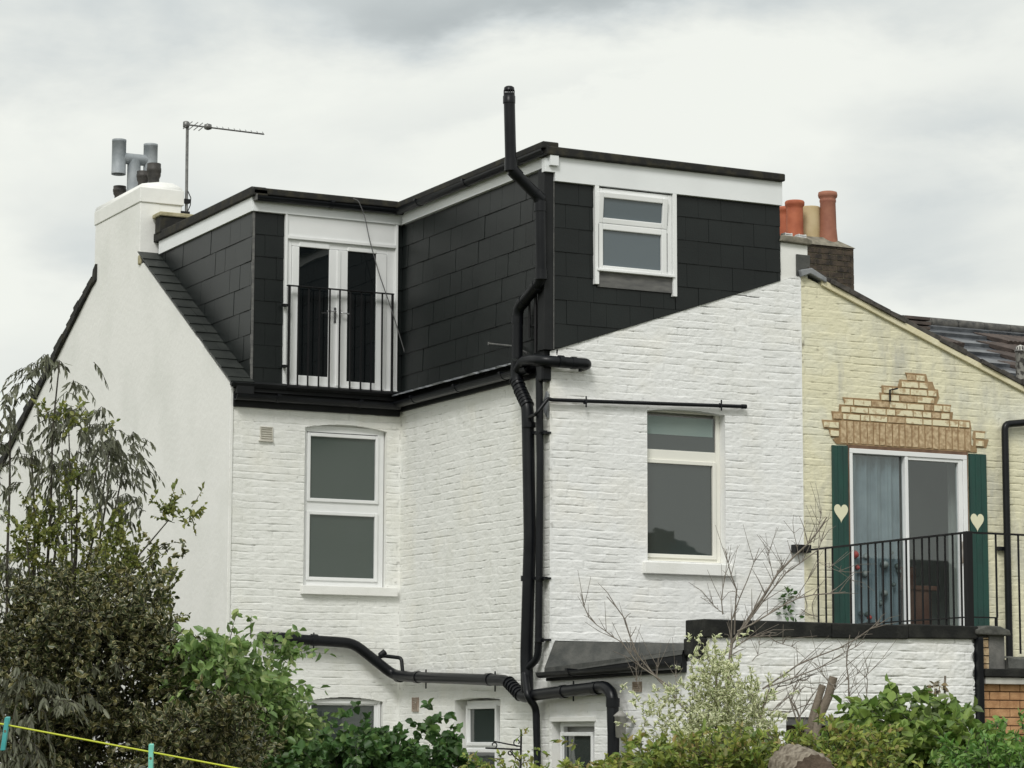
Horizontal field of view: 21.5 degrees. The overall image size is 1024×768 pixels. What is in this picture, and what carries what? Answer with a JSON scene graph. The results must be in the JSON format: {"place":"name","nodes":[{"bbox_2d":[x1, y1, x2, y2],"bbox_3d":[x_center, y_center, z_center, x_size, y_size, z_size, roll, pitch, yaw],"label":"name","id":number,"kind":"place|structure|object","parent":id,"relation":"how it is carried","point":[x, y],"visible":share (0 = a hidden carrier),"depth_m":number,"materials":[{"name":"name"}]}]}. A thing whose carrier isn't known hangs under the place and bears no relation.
{"place":"outdoors","nodes":[
{"label":"outdoors","id":0,"kind":"place"},
{"bbox_2d":[0,723,237,767],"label":"washing line","id":1,"kind":"object","parent":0,"point":[119,746],"visible":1,"depth_m":6.50,"materials":[{"name":"yellow plastic"}]},
{"bbox_2d":[0,717,10,750],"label":"clothes peg","id":2,"kind":"object","parent":1,"relation":"attached to","point":[5,733],"visible":1,"depth_m":6.49,"materials":[{"name":"teal plastic"}]},
{"bbox_2d":[148,744,153,767],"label":"clothes peg","id":3,"kind":"object","parent":1,"relation":"attached to","point":[151,757],"visible":1,"depth_m":6.49,"materials":[{"name":"green plastic"}]},
{"bbox_2d":[0,86,804,767],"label":"white house","id":4,"kind":"structure","parent":0,"point":[444,444],"depth_m":28.16,"materials":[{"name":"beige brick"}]},
{"bbox_2d":[282,214,397,390],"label":"french doors","id":5,"kind":"structure","parent":4,"relation":"in","point":[319,252],"depth_m":29.34,"materials":[{"name":"white plastic"}]},
{"bbox_2d":[303,426,383,586],"bbox_3d":[-1.840,1.329,29.161,0.975,1.736,0.066,4,-8,-27],"label":"window","id":6,"kind":"structure","parent":4,"relation":"in","point":[344,475],"depth_m":29.17,"materials":[{"name":"white plastic"}]},
{"bbox_2d":[307,698,380,755],"bbox_3d":[-1.824,3.984,28.823,0.890,1.245,0.066,4,-8,-27],"label":"window","id":7,"kind":"structure","parent":4,"relation":"in","point":[323,705],"depth_m":28.90,"materials":[{"name":"white plastic"}]},
{"bbox_2d":[466,700,499,767],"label":"window","id":8,"kind":"structure","parent":4,"relation":"in","point":[482,717],"depth_m":27.49,"materials":[{"name":"white plastic"}]},
{"bbox_2d":[597,188,674,277],"bbox_3d":[1.230,-1.512,27.041,0.889,0.846,0.094,4,-8,-27],"label":"window","id":9,"kind":"structure","parent":4,"relation":"in","point":[635,235],"depth_m":27.03,"materials":[{"name":"white plastic"}]},
{"bbox_2d":[647,409,720,562],"bbox_3d":[1.647,1.017,27.088,1.008,1.555,0.065,4,-8,-27],"label":"window","id":10,"kind":"structure","parent":4,"relation":"in","point":[683,453],"depth_m":27.11,"materials":[{"name":"beige plastic"}]},
{"bbox_2d":[485,736,521,767],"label":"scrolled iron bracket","id":11,"kind":"object","parent":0,"point":[513,744],"visible":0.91,"depth_m":18.20,"materials":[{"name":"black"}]},
{"bbox_2d":[0,0,1023,456],"label":"sky","id":12,"kind":"structure","parent":0,"point":[909,111],"materials":[{"name":"white"}]},
{"label":"garden ground","id":13,"kind":"structure","parent":0,"visible":0},
{"bbox_2d":[0,354,164,767],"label":"weeping tree","id":14,"kind":"object","parent":13,"relation":"on","point":[112,448],"visible":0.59,"depth_m":17.31,"materials":[{"name":"green plant"}]},
{"bbox_2d":[0,395,207,767],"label":"yellow green evergreen","id":15,"kind":"object","parent":13,"relation":"on","point":[119,537],"visible":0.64,"depth_m":17.12,"materials":[{"name":"green plant"}]},
{"bbox_2d":[0,532,287,767],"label":"variegated holly","id":16,"kind":"object","parent":13,"relation":"on","point":[74,652],"visible":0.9,"depth_m":16.02,"materials":[{"name":"green plant"}]},
{"bbox_2d":[138,608,356,767],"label":"leafy green shrub","id":17,"kind":"object","parent":13,"relation":"on","point":[274,688],"visible":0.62,"depth_m":16.23,"materials":[{"name":"green plant"}]},
{"bbox_2d":[263,698,482,767],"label":"dark maple shrub","id":18,"kind":"object","parent":13,"relation":"on","point":[378,747],"visible":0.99,"depth_m":17.91,"materials":[{"name":"green plant"}]},
{"bbox_2d":[458,727,550,767],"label":"fern shrub","id":19,"kind":"object","parent":13,"relation":"on","point":[476,762],"visible":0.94,"depth_m":15.00,"materials":[{"name":"green plant"}]},
{"bbox_2d":[500,718,761,767],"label":"hedge plant","id":20,"kind":"object","parent":13,"relation":"on","point":[662,753],"visible":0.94,"depth_m":12.49,"materials":[{"name":"green plant"}]},
{"bbox_2d":[615,628,798,760],"bbox_3d":[1.232,2.846,17.385,1.152,2.555,1.094,4,-8,-27],"label":"cream variegated shrub","id":21,"kind":"object","parent":13,"relation":"on","point":[717,695],"visible":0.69,"depth_m":17.35,"materials":[{"name":"green plant"}]},
{"bbox_2d":[578,483,898,747],"bbox_3d":[1.525,2.422,17.841,2.156,3.496,0.750,0,-8,4],"label":"bare branched shrub","id":22,"kind":"object","parent":13,"relation":"on","point":[823,704],"visible":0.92,"depth_m":17.87,"materials":[{"name":"brown plant"}]},
{"bbox_2d":[535,619,984,767],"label":"white garden extension","id":23,"kind":"object","parent":13,"relation":"on","point":[920,656],"visible":0.48,"depth_m":24.44,"materials":[{"name":"paint"}]},
{"bbox_2d":[560,721,594,766],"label":"window","id":24,"kind":"structure","parent":23,"relation":"in","point":[585,741],"depth_m":25.62,"materials":[{"name":"white plastic"}]},
{"bbox_2d":[614,710,634,737],"bbox_3d":[1.013,3.084,24.495,0.215,0.250,0.130,4,-8,-27],"label":"wall lantern","id":25,"kind":"object","parent":23,"relation":"attached to","point":[620,716],"depth_m":24.44,"materials":[{"name":"grey metal"}]},
{"bbox_2d":[786,726,825,743],"bbox_3d":[2.696,3.857,23.938,0.700,1.645,0.030,4,-8,-27],"label":"glass door","id":26,"kind":"structure","parent":23,"relation":"in","point":[787,727],"depth_m":23.92,"materials":[{"name":"black glass"}]},
{"bbox_2d":[768,744,834,767],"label":"sawn log","id":27,"kind":"object","parent":13,"relation":"on","point":[792,756],"visible":1,"depth_m":12.10,"materials":[{"name":"brown wood"}]},
{"bbox_2d":[681,706,923,767],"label":"hedge plant","id":28,"kind":"object","parent":13,"relation":"on","point":[861,746],"visible":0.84,"depth_m":12.53,"materials":[{"name":"green plant"}]},
{"bbox_2d":[779,232,1023,659],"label":"yellow house","id":29,"kind":"structure","parent":13,"relation":"on","point":[913,451],"depth_m":28.27,"materials":[{"name":"brick"}]},
{"bbox_2d":[776,586,817,621],"bbox_3d":[2.908,2.235,27.383,0.532,0.368,0.111,4,-8,-27],"label":"wall creeper","id":30,"kind":"object","parent":29,"relation":"attached to","point":[788,590],"depth_m":27.34,"materials":[{"name":"green plant"}]},
{"bbox_2d":[780,190,854,289],"bbox_3d":[3.978,-0.758,36.843,1.210,3.786,0.770,4,-8,-27],"label":"brick chimney stack","id":31,"kind":"object","parent":29,"relation":"on","point":[831,255],"visible":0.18,"depth_m":36.84,"materials":[{"name":"brown brick"}]},
{"bbox_2d":[849,448,967,625],"bbox_3d":[4.134,1.799,28.142,1.485,2.195,0.080,4,-8,-27],"label":"sliding door","id":32,"kind":"structure","parent":29,"relation":"in","point":[960,461],"depth_m":28.26,"materials":[{"name":"white plastic"}]},
{"bbox_2d":[904,315,964,347],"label":"stacked roof tiles","id":33,"kind":"object","parent":29,"relation":"on","point":[920,321],"visible":0.12,"depth_m":36.48,"materials":[{"name":"grey tile"}]},
{"bbox_2d":[812,673,1018,767],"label":"broad leaved bush","id":34,"kind":"object","parent":13,"relation":"on","point":[924,725],"visible":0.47,"depth_m":13.34,"materials":[{"name":"green plant"}]},
{"bbox_2d":[926,676,948,703],"bbox_3d":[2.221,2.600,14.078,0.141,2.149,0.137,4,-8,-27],"label":"withered flower head","id":35,"kind":"object","parent":34,"relation":"part of","point":[944,687],"visible":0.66,"depth_m":14.19},
{"bbox_2d":[927,708,1023,767],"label":"hedge plant","id":36,"kind":"object","parent":13,"relation":"on","point":[978,754],"visible":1,"depth_m":12.65,"materials":[{"name":"green plant"}]},
{"bbox_2d":[975,625,1023,741],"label":"orange brick extension","id":37,"kind":"object","parent":13,"relation":"on","point":[1003,687],"visible":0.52,"depth_m":24.93,"materials":[{"name":"brown"}]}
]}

